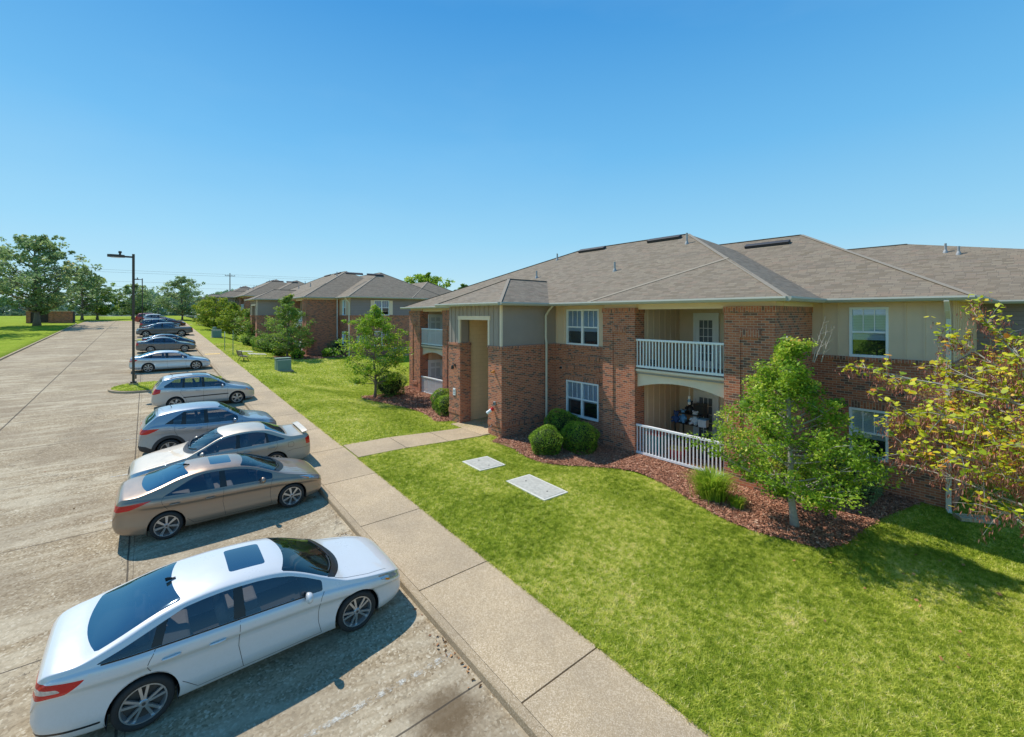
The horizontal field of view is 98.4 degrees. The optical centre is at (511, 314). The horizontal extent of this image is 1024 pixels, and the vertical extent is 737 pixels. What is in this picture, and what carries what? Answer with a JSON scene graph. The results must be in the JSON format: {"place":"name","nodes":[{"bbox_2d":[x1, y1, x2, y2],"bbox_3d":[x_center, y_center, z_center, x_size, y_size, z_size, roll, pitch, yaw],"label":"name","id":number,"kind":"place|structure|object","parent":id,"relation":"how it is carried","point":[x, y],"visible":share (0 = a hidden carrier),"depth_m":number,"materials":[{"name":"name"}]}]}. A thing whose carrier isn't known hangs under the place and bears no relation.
{"place":"outdoors","nodes":[
{"label":"outdoors","id":0,"kind":"place"},
{"bbox_2d":[343,428,481,457],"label":"path","id":1,"kind":"structure","parent":0,"point":[367,448],"depth_m":17.57,"materials":[{"name":"concrete"}]},
{"bbox_2d":[176,320,710,736],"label":"sidewalk","id":2,"kind":"structure","parent":0,"point":[555,675],"depth_m":7.99,"materials":[{"name":"concrete"}]},
{"bbox_2d":[271,389,729,736],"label":"grass","id":3,"kind":"structure","parent":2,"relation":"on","point":[637,675],"depth_m":8.37,"materials":[{"name":"green plant"}]},
{"bbox_2d":[357,425,653,554],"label":"grass","id":4,"kind":"structure","parent":0,"point":[461,466],"depth_m":13.62,"materials":[{"name":"green plant"}]},
{"bbox_2d":[0,315,1023,736],"bbox_3d":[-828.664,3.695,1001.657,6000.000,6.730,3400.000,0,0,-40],"label":"ground","id":5,"kind":"structure","parent":0,"point":[16,333],"depth_m":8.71,"materials":[{"name":"green plant"}]},
{"bbox_2d":[0,245,43,307],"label":"shade tree","id":6,"kind":"object","parent":5,"relation":"on","point":[4,285],"visible":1,"depth_m":56.73,"materials":[{"name":"green plant"}]},
{"bbox_2d":[0,323,76,360],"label":"kerb","id":7,"kind":"structure","parent":5,"relation":"on","point":[12,353],"depth_m":45.24,"materials":[{"name":"concrete"}]},
{"bbox_2d":[26,311,74,322],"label":"dumpster enclosure","id":8,"kind":"object","parent":5,"relation":"on","point":[60,317],"visible":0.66,"depth_m":75.39,"materials":[{"name":"brown wood"}]},
{"bbox_2d":[0,234,106,325],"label":"shade tree","id":9,"kind":"object","parent":5,"relation":"on","point":[38,299],"visible":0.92,"depth_m":67.53,"materials":[{"name":"green plant"}]},
{"bbox_2d":[59,266,115,319],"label":"shade tree","id":10,"kind":"object","parent":5,"relation":"on","point":[86,282],"visible":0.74,"depth_m":87.60,"materials":[{"name":"green plant"}]},
{"bbox_2d":[70,276,126,319],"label":"shade tree","id":11,"kind":"object","parent":5,"relation":"on","point":[103,309],"visible":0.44,"depth_m":92.79,"materials":[{"name":"green plant"}]},
{"bbox_2d":[0,289,232,317],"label":"distant woods","id":12,"kind":"object","parent":5,"relation":"on","point":[22,312],"visible":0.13,"depth_m":152.17,"materials":[{"name":"green plant"}]},
{"bbox_2d":[99,283,172,318],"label":"shade tree","id":13,"kind":"object","parent":5,"relation":"on","point":[127,291],"visible":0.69,"depth_m":98.81,"materials":[{"name":"green plant"}]},
{"bbox_2d":[147,276,208,319],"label":"shade tree","id":14,"kind":"object","parent":5,"relation":"on","point":[187,291],"visible":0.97,"depth_m":94.10,"materials":[{"name":"green plant"}]},
{"bbox_2d":[190,299,222,322],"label":"young tree","id":15,"kind":"object","parent":5,"relation":"on","point":[196,308],"visible":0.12,"depth_m":79.25,"materials":[{"name":"green plant"}]},
{"bbox_2d":[211,329,222,337],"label":"transformer box","id":16,"kind":"object","parent":5,"relation":"on","point":[216,333],"visible":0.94,"depth_m":57.01,"materials":[{"name":"metal"}]},
{"bbox_2d":[190,296,243,326],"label":"young tree","id":17,"kind":"object","parent":5,"relation":"on","point":[215,310],"visible":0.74,"depth_m":70.63,"materials":[{"name":"green plant"}]},
{"bbox_2d":[202,286,252,299],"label":"apartment building","id":18,"kind":"structure","parent":5,"relation":"on","point":[242,288],"depth_m":113.03,"materials":[{"name":"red brick"}]},
{"bbox_2d":[207,302,249,339],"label":"young tree","id":19,"kind":"object","parent":5,"relation":"on","point":[233,310],"visible":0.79,"depth_m":61.25,"materials":[{"name":"green plant"}]},
{"bbox_2d":[230,308,254,341],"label":"young tree","id":20,"kind":"object","parent":5,"relation":"on","point":[247,324],"visible":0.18,"depth_m":52.77,"materials":[{"name":"green plant"}]},
{"bbox_2d":[236,350,248,361],"bbox_3d":[-22.819,3.486,37.435,1.400,0.938,0.627,0,0,42],"label":"park bench","id":21,"kind":"object","parent":5,"relation":"on","point":[240,354],"visible":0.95,"depth_m":37.26,"materials":[{"name":"black plastic"}]},
{"bbox_2d":[242,332,254,345],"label":"clipped shrub","id":22,"kind":"object","parent":5,"relation":"on","point":[246,341],"visible":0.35,"depth_m":51.96,"materials":[{"name":"green plant"}]},
{"bbox_2d":[215,279,304,330],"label":"apartment building","id":23,"kind":"structure","parent":5,"relation":"on","point":[238,297],"depth_m":80.62,"materials":[{"name":"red brick"}]},
{"bbox_2d":[0,321,528,736],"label":"parking lot","id":24,"kind":"structure","parent":5,"relation":"on","point":[68,421],"depth_m":9.03,"materials":[{"name":"concrete"}]},
{"bbox_2d":[135,277,142,320],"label":"lamp post","id":25,"kind":"object","parent":24,"relation":"on","point":[142,295],"visible":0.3,"depth_m":72.04,"materials":[{"name":"metal"}]},
{"bbox_2d":[135,313,163,322],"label":"parked suv","id":26,"kind":"object","parent":24,"relation":"on","point":[138,318],"visible":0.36,"depth_m":81.20,"materials":[{"name":"red paint"}]},
{"bbox_2d":[141,323,171,327],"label":"parked sedan","id":27,"kind":"object","parent":24,"relation":"on","point":[155,326],"visible":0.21,"depth_m":60.86,"materials":[{"name":"blue paint"}]},
{"bbox_2d":[108,377,204,393],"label":"kerb","id":28,"kind":"structure","parent":24,"relation":"on","point":[123,392],"depth_m":25.14,"materials":[{"name":"concrete"}]},
{"bbox_2d":[111,376,222,390],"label":"island turf","id":29,"kind":"structure","parent":28,"relation":"on","point":[152,386],"depth_m":26.39,"materials":[{"name":"green plant"}]},
{"bbox_2d":[107,251,137,384],"bbox_3d":[-23.409,0.229,26.578,1.410,8.070,0.460,0,0,-40],"label":"lamp post","id":30,"kind":"object","parent":29,"relation":"on","point":[134,375],"visible":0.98,"depth_m":26.83,"materials":[{"name":"metal"}]},
{"bbox_2d":[141,314,175,321],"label":"parked suv","id":31,"kind":"object","parent":24,"relation":"on","point":[145,317],"visible":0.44,"depth_m":78.22,"materials":[{"name":"white paint"}]},
{"bbox_2d":[139,319,179,327],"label":"parked suv","id":32,"kind":"object","parent":24,"relation":"on","point":[143,323],"visible":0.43,"depth_m":65.29,"materials":[{"name":"paint"}]},
{"bbox_2d":[145,319,180,325],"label":"parked sedan","id":33,"kind":"object","parent":24,"relation":"on","point":[179,324],"visible":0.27,"depth_m":71.03,"materials":[{"name":"black paint"}]},
{"bbox_2d":[136,322,192,336],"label":"sedan","id":34,"kind":"object","parent":24,"relation":"on","point":[152,330],"visible":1,"depth_m":57.53,"materials":[{"name":"paint"}]},
{"bbox_2d":[136,337,195,351],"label":"parked sedan","id":35,"kind":"object","parent":24,"relation":"on","point":[148,345],"visible":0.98,"depth_m":42.49,"materials":[{"name":"grey paint"}]},
{"bbox_2d":[141,334,195,343],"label":"parked sedan","id":36,"kind":"object","parent":24,"relation":"on","point":[180,338],"visible":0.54,"depth_m":45.83,"materials":[{"name":"blue paint"}]},
{"bbox_2d":[152,318,185,324],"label":"parked sedan","id":37,"kind":"object","parent":24,"relation":"on","point":[181,322],"visible":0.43,"depth_m":74.91,"materials":[{"name":"grey paint"}]},
{"bbox_2d":[129,350,210,372],"bbox_3d":[-25.588,3.393,33.173,4.800,1.460,2.183,0,2,-40],"label":"parked sedan","id":38,"kind":"object","parent":24,"relation":"on","point":[147,362],"visible":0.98,"depth_m":32.45,"materials":[{"name":"silver metal"}]},
{"bbox_2d":[151,372,253,406],"bbox_3d":[-16.102,3.775,23.166,4.380,1.795,2.126,0,2,-40],"label":"parked wagon","id":39,"kind":"object","parent":24,"relation":"on","point":[165,392],"visible":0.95,"depth_m":22.52,"materials":[{"name":"silver metal"}]},
{"bbox_2d":[138,401,276,452],"bbox_3d":[-11.445,4.072,16.831,4.280,1.830,2.135,0,2,-40],"label":"parked crossover","id":40,"kind":"object","parent":24,"relation":"on","point":[164,427],"visible":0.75,"depth_m":15.84,"materials":[{"name":"silver metal"}]},
{"bbox_2d":[145,410,155,424],"bbox_3d":[-12.826,3.631,15.665,0.306,0.297,1.286,0,2,-40],"label":"rear window","id":41,"kind":"structure","parent":40,"relation":"in","point":[151,416],"depth_m":15.54,"materials":[{"name":"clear glass"}]},
{"bbox_2d":[30,536,399,736],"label":"parked sedan","id":42,"kind":"object","parent":24,"relation":"on","point":[129,656],"visible":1,"depth_m":6.55,"materials":[{"name":"white paint"}]},
{"bbox_2d":[112,453,320,539],"bbox_3d":[-7.622,4.508,11.826,4.530,1.462,2.126,0,2,-40],"label":"parked sedan","id":43,"kind":"object","parent":24,"relation":"on","point":[167,502],"visible":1,"depth_m":11.10,"materials":[{"name":"brown metal"}]},
{"bbox_2d":[127,421,309,479],"bbox_3d":[-9.256,4.386,14.303,4.810,1.470,2.154,0,2,-40],"label":"parked sedan","id":44,"kind":"object","parent":24,"relation":"on","point":[260,438],"visible":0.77,"depth_m":14.38,"materials":[{"name":"silver metal"}]},
{"bbox_2d":[100,377,439,735],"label":"parking lines","id":45,"kind":"object","parent":24,"relation":"on","point":[337,718],"visible":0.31,"depth_m":6.25,"materials":[{"name":"grey paint"}]},
{"bbox_2d":[314,496,481,687],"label":"fallen leaves","id":46,"kind":"object","parent":24,"relation":"on","point":[472,679],"visible":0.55,"depth_m":7.17,"materials":[{"name":"brown plant"}]},
{"bbox_2d":[249,332,290,352],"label":"clipped shrub","id":47,"kind":"object","parent":5,"relation":"on","point":[253,343],"visible":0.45,"depth_m":45.93,"materials":[{"name":"green plant"}]},
{"bbox_2d":[275,357,293,371],"bbox_3d":[-17.555,3.828,33.848,1.240,1.040,1.300,0,0,-40],"label":"transformer box","id":48,"kind":"object","parent":5,"relation":"on","point":[282,364],"visible":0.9,"depth_m":33.50,"materials":[{"name":"metal"}]},
{"bbox_2d":[273,354,346,358],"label":"mulch bed","id":49,"kind":"object","parent":5,"relation":"on","point":[321,356],"visible":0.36,"depth_m":43.32,"materials":[{"name":"brown wood"}]},
{"bbox_2d":[237,293,317,356],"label":"young tree","id":50,"kind":"object","parent":49,"relation":"on","point":[286,302],"visible":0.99,"depth_m":41.79,"materials":[{"name":"green plant"}]},
{"bbox_2d":[271,342,286,355],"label":"leafy plant","id":51,"kind":"object","parent":49,"relation":"on","point":[278,354],"visible":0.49,"depth_m":42.69,"materials":[{"name":"green plant"}]},
{"bbox_2d":[289,348,304,358],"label":"leafy plant","id":52,"kind":"object","parent":49,"relation":"on","point":[296,353],"visible":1,"depth_m":41.31,"materials":[{"name":"green plant"}]},
{"bbox_2d":[321,347,336,356],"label":"leafy plant","id":53,"kind":"object","parent":49,"relation":"on","point":[329,353],"visible":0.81,"depth_m":43.46,"materials":[{"name":"green plant"}]},
{"bbox_2d":[327,339,342,353],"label":"loose shrub","id":54,"kind":"object","parent":49,"relation":"on","point":[336,345],"visible":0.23,"depth_m":45.64,"materials":[{"name":"green plant"}]},
{"bbox_2d":[214,343,408,385],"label":"grass","id":55,"kind":"structure","parent":5,"relation":"on","point":[259,361],"depth_m":36.66,"materials":[{"name":"green plant"}]},
{"bbox_2d":[244,271,450,356],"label":"apartment building","id":56,"kind":"structure","parent":5,"relation":"on","point":[328,303],"depth_m":46.98,"materials":[{"name":"red brick"}]},
{"bbox_2d":[342,300,345,314],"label":"window","id":57,"kind":"structure","parent":56,"relation":"in","point":[343,301],"depth_m":45.54,"materials":[{"name":"white glass"}]},
{"bbox_2d":[374,331,386,345],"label":"window","id":58,"kind":"structure","parent":56,"relation":"in","point":[375,331],"depth_m":46.02,"materials":[{"name":"white paint"}]},
{"bbox_2d":[374,300,388,314],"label":"window","id":59,"kind":"structure","parent":56,"relation":"in","point":[383,305],"depth_m":46.28,"materials":[{"name":"white glass"}]},
{"bbox_2d":[184,335,551,736],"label":"kerb","id":60,"kind":"structure","parent":5,"relation":"on","point":[520,714],"depth_m":7.26,"materials":[{"name":"concrete"}]},
{"bbox_2d":[325,304,413,397],"bbox_3d":[-8.519,2.352,27.666,5.021,6.068,4.541,0,0,1],"label":"young tree","id":61,"kind":"object","parent":5,"relation":"on","point":[375,322],"visible":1,"depth_m":27.20,"materials":[{"name":"green plant"}]},
{"bbox_2d":[263,380,486,445],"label":"grass","id":62,"kind":"structure","parent":5,"relation":"on","point":[333,393],"depth_m":22.21,"materials":[{"name":"green plant"}]},
{"bbox_2d":[361,386,451,421],"bbox_3d":[-4.165,5.192,27.880,8.725,0.146,12.714,0,0,-40],"label":"mulch bed","id":63,"kind":"object","parent":5,"relation":"on","point":[412,404],"visible":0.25,"depth_m":26.44,"materials":[{"name":"brown wood"}]},
{"bbox_2d":[373,371,406,396],"bbox_3d":[-7.862,4.430,28.771,2.334,1.730,2.156,0,0,-40],"label":"loose shrub","id":64,"kind":"object","parent":63,"relation":"on","point":[392,389],"visible":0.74,"depth_m":28.29,"materials":[{"name":"green plant"}]},
{"bbox_2d":[430,388,448,410],"bbox_3d":[-3.776,4.651,24.387,1.483,1.250,1.455,0,0,-40],"label":"clipped shrub","id":65,"kind":"object","parent":63,"relation":"on","point":[436,394],"visible":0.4,"depth_m":24.09,"materials":[{"name":"green plant"}]},
{"bbox_2d":[434,394,448,416],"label":"clipped shrub","id":66,"kind":"object","parent":63,"relation":"on","point":[442,404],"visible":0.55,"depth_m":22.66,"materials":[{"name":"green plant"}]},
{"bbox_2d":[404,272,454,287],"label":"backyard tree","id":67,"kind":"object","parent":5,"relation":"on","point":[426,277],"visible":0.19,"depth_m":63.75,"materials":[{"name":"green plant"}]},
{"bbox_2d":[462,456,505,470],"bbox_3d":[-0.990,5.253,15.470,1.100,0.142,1.100,3,0,-40],"label":"concrete lid","id":68,"kind":"object","parent":5,"relation":"on","point":[484,463],"visible":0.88,"depth_m":15.40,"materials":[{"name":"grey concrete"}]},
{"bbox_2d":[507,474,567,500],"bbox_3d":[0.744,5.328,13.563,1.000,0.142,1.750,1,1,-40],"label":"concrete lid","id":69,"kind":"object","parent":5,"relation":"on","point":[534,486],"visible":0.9,"depth_m":13.45,"materials":[{"name":"white concrete"}]},
{"bbox_2d":[489,429,922,547],"bbox_3d":[5.703,5.359,16.316,7.943,0.315,14.104,0,0,-40],"label":"mulch bed","id":70,"kind":"object","parent":5,"relation":"on","point":[507,445],"visible":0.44,"depth_m":12.36,"materials":[{"name":"brown wood"}]},
{"bbox_2d":[529,423,563,455],"bbox_3d":[1.287,4.732,16.886,1.356,1.134,1.406,0,0,1],"label":"clipped shrub","id":71,"kind":"object","parent":70,"relation":"on","point":[545,440],"visible":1,"depth_m":16.48,"materials":[{"name":"green plant"}]},
{"bbox_2d":[543,408,581,436],"bbox_3d":[2.172,4.645,19.030,1.746,1.269,1.403,0,0,-40],"label":"clipped shrub","id":72,"kind":"object","parent":70,"relation":"on","point":[560,419],"visible":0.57,"depth_m":18.69,"materials":[{"name":"green plant"}]},
{"bbox_2d":[560,421,600,454],"bbox_3d":[2.658,4.700,17.133,1.521,1.216,1.558,0,0,-40],"label":"clipped shrub","id":73,"kind":"object","parent":70,"relation":"on","point":[581,437],"visible":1,"depth_m":16.74,"materials":[{"name":"green plant"}]},
{"bbox_2d":[683,463,747,504],"bbox_3d":[5.822,5.005,12.869,2.095,0.782,2.039,0,0,-40],"label":"grass clump","id":74,"kind":"object","parent":70,"relation":"on","point":[712,485],"visible":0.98,"depth_m":12.75,"materials":[{"name":"green plant"}]},
{"bbox_2d":[726,493,749,509],"bbox_3d":[6.285,5.244,12.344,0.764,0.348,0.821,0,0,-40],"label":"grass clump","id":75,"kind":"object","parent":70,"relation":"on","point":[736,502],"visible":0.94,"depth_m":12.30,"materials":[{"name":"green plant"}]},
{"bbox_2d":[678,316,904,527],"bbox_3d":[7.153,2.822,11.559,4.553,5.566,4.715,0,0,-40],"label":"young tree","id":76,"kind":"object","parent":70,"relation":"on","point":[794,385],"visible":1,"depth_m":11.04,"materials":[{"name":"green plant"}]},
{"bbox_2d":[815,449,890,507],"bbox_3d":[10.258,4.767,13.344,2.112,1.446,1.750,0,0,-40],"label":"loose shrub","id":77,"kind":"object","parent":70,"relation":"on","point":[876,490],"visible":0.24,"depth_m":12.82,"materials":[{"name":"green plant"}]},
{"bbox_2d":[400,233,1023,513],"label":"apartment building","id":78,"kind":"structure","parent":5,"relation":"on","point":[706,322],"depth_m":17.39,"materials":[{"name":"red brick"}]},
{"bbox_2d":[428,359,441,390],"bbox_3d":[-5.313,4.225,30.699,1.110,2.190,0.120,0,0,-40],"label":"door","id":79,"kind":"structure","parent":78,"relation":"in","point":[434,366],"depth_m":30.60,"materials":[{"name":"white paint"}]},
{"bbox_2d":[428,314,441,345],"bbox_3d":[-5.329,1.075,30.718,1.110,2.190,0.070,0,0,-40],"label":"door","id":80,"kind":"structure","parent":78,"relation":"in","point":[434,320],"depth_m":30.60,"materials":[{"name":"white paint"}]},
{"bbox_2d":[566,380,598,421],"bbox_3d":[3.376,3.757,19.698,0.845,1.585,1.874,0,0,-40],"label":"window","id":81,"kind":"structure","parent":78,"relation":"in","point":[582,398],"depth_m":19.44,"materials":[{"name":"white paint"}]},
{"bbox_2d":[566,309,598,345],"bbox_3d":[3.392,0.562,19.710,0.845,1.595,1.874,0,0,-40],"label":"window","id":82,"kind":"structure","parent":78,"relation":"in","point":[582,325],"depth_m":19.47,"materials":[{"name":"glass"}]},
{"bbox_2d":[644,430,667,454],"bbox_3d":[5.547,4.938,16.984,0.640,0.785,0.680,0,0,-40],"label":"storage bin","id":83,"kind":"object","parent":78,"relation":"on","point":[657,442],"visible":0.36,"depth_m":16.82,"materials":[{"name":"plastic"}]},
{"bbox_2d":[667,445,684,459],"bbox_3d":[6.134,5.138,16.431,0.540,0.385,0.540,0,0,39],"label":"storage bin","id":84,"kind":"object","parent":78,"relation":"on","point":[677,452],"visible":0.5,"depth_m":16.30,"materials":[{"name":"plastic"}]},
{"bbox_2d":[688,387,690,404],"bbox_3d":[6.828,2.985,17.005,0.110,0.970,0.116,0,0,-40],"label":"wind chime","id":85,"kind":"object","parent":78,"relation":"hanging from","point":[689,399],"visible":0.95,"depth_m":16.97,"materials":[{"name":"white paint"}]},
{"bbox_2d":[674,409,708,443],"bbox_3d":[7.221,4.630,17.784,0.700,1.400,1.100,0,0,-40],"label":"storage shelf","id":86,"kind":"object","parent":78,"relation":"on","point":[691,414],"visible":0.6,"depth_m":17.60,"materials":[{"name":"black plastic"}]},
{"bbox_2d":[671,410,679,422],"bbox_3d":[6.640,4.116,17.888,0.335,0.456,0.332,0,0,-40],"label":"plush toy","id":87,"kind":"object","parent":86,"relation":"on","point":[676,418],"visible":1,"depth_m":17.84,"materials":[{"name":"blue fabric"}]},
{"bbox_2d":[679,409,686,422],"bbox_3d":[6.919,4.088,17.859,0.377,0.513,0.374,0,0,-40],"label":"plush toy","id":88,"kind":"object","parent":86,"relation":"on","point":[683,418],"visible":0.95,"depth_m":17.80,"materials":[{"name":"blue fabric"}]},
{"bbox_2d":[684,400,693,412],"bbox_3d":[7.163,3.702,17.802,0.356,0.484,0.353,0,0,-40],"label":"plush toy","id":89,"kind":"object","parent":86,"relation":"on","point":[689,408],"visible":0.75,"depth_m":17.74,"materials":[{"name":"black fabric"}]},
{"bbox_2d":[689,410,698,425],"bbox_3d":[7.236,4.074,17.472,0.398,0.541,0.394,0,0,-40],"label":"plush toy","id":90,"kind":"object","parent":86,"relation":"on","point":[694,420],"visible":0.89,"depth_m":17.41,"materials":[{"name":"fabric"}]},
{"bbox_2d":[693,402,707,414],"bbox_3d":[7.482,3.743,17.546,0.380,0.395,0.440,0,0,-40],"label":"storage bin","id":91,"kind":"object","parent":86,"relation":"on","point":[701,408],"visible":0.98,"depth_m":17.42,"materials":[{"name":"black plastic"}]},
{"bbox_2d":[697,417,709,427],"bbox_3d":[7.404,4.183,17.092,0.360,0.315,0.340,0,0,45],"label":"storage bin","id":92,"kind":"object","parent":86,"relation":"on","point":[703,422],"visible":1,"depth_m":17.00,"materials":[{"name":"grey plastic"}]},
{"bbox_2d":[695,444,715,461],"bbox_3d":[7.152,5.112,16.299,0.640,0.435,0.540,0,0,39],"label":"storage bin","id":93,"kind":"object","parent":78,"relation":"on","point":[710,459],"visible":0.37,"depth_m":16.14,"materials":[{"name":"black plastic"}]},
{"bbox_2d":[693,389,719,447],"bbox_3d":[7.886,4.200,17.945,0.070,2.240,1.060,0,0,-40],"label":"door","id":94,"kind":"structure","parent":78,"relation":"in","point":[700,396],"depth_m":17.82,"materials":[{"name":"white paint"}]},
{"bbox_2d":[693,313,719,368],"bbox_3d":[7.886,1.050,17.945,0.070,2.240,1.060,0,0,-40],"label":"door","id":95,"kind":"structure","parent":78,"relation":"in","point":[706,326],"depth_m":17.88,"materials":[{"name":"white paint"}]},
{"bbox_2d":[849,407,888,461],"bbox_3d":[11.538,3.757,14.178,0.845,1.545,0.984,0,0,-40],"label":"window","id":96,"kind":"structure","parent":78,"relation":"in","point":[863,419],"depth_m":13.94,"materials":[{"name":"white paint"}]},
{"bbox_2d":[849,307,888,358],"bbox_3d":[11.553,0.562,14.191,0.845,1.595,0.984,0,0,-40],"label":"window","id":97,"kind":"structure","parent":78,"relation":"in","point":[868,326],"depth_m":14.00,"materials":[{"name":"glass"}]},
{"bbox_2d":[793,519,1002,667],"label":"fallen leaves","id":98,"kind":"object","parent":5,"relation":"on","point":[999,594],"visible":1,"depth_m":8.74,"materials":[{"name":"brown plant"}]},
{"bbox_2d":[837,292,1023,547],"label":"redbud tree","id":99,"kind":"object","parent":5,"relation":"on","point":[1006,468],"visible":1,"depth_m":8.33,"materials":[{"name":"yellow plant"}]},
{"bbox_2d":[870,478,1023,573],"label":"grass","id":100,"kind":"structure","parent":5,"relation":"on","point":[948,536],"depth_m":11.36,"materials":[{"name":"green plant"}]},
{"bbox_2d":[952,513,999,524],"bbox_3d":[12.521,5.497,11.920,0.870,0.120,0.320,0,0,12],"label":"splash block","id":101,"kind":"object","parent":5,"relation":"on","point":[965,517],"depth_m":11.93,"materials":[{"name":"concrete"}]},
{"bbox_2d":[0,0,1023,314],"label":"sky","id":102,"kind":"structure","parent":0,"point":[469,142],"materials":[{"name":"blue"}]},
{"bbox_3d":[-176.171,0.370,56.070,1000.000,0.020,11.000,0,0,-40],"label":"road","id":103,"kind":"structure","parent":0,"visible":0},
{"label":"power pole","id":104,"kind":"object","parent":103,"relation":"on","visible":0},
{"bbox_2d":[4,267,408,282],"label":"power line","id":105,"kind":"object","parent":104,"relation":"attached to","point":[174,274],"visible":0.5,"depth_m":127.33,"materials":[{"name":"black metal"}]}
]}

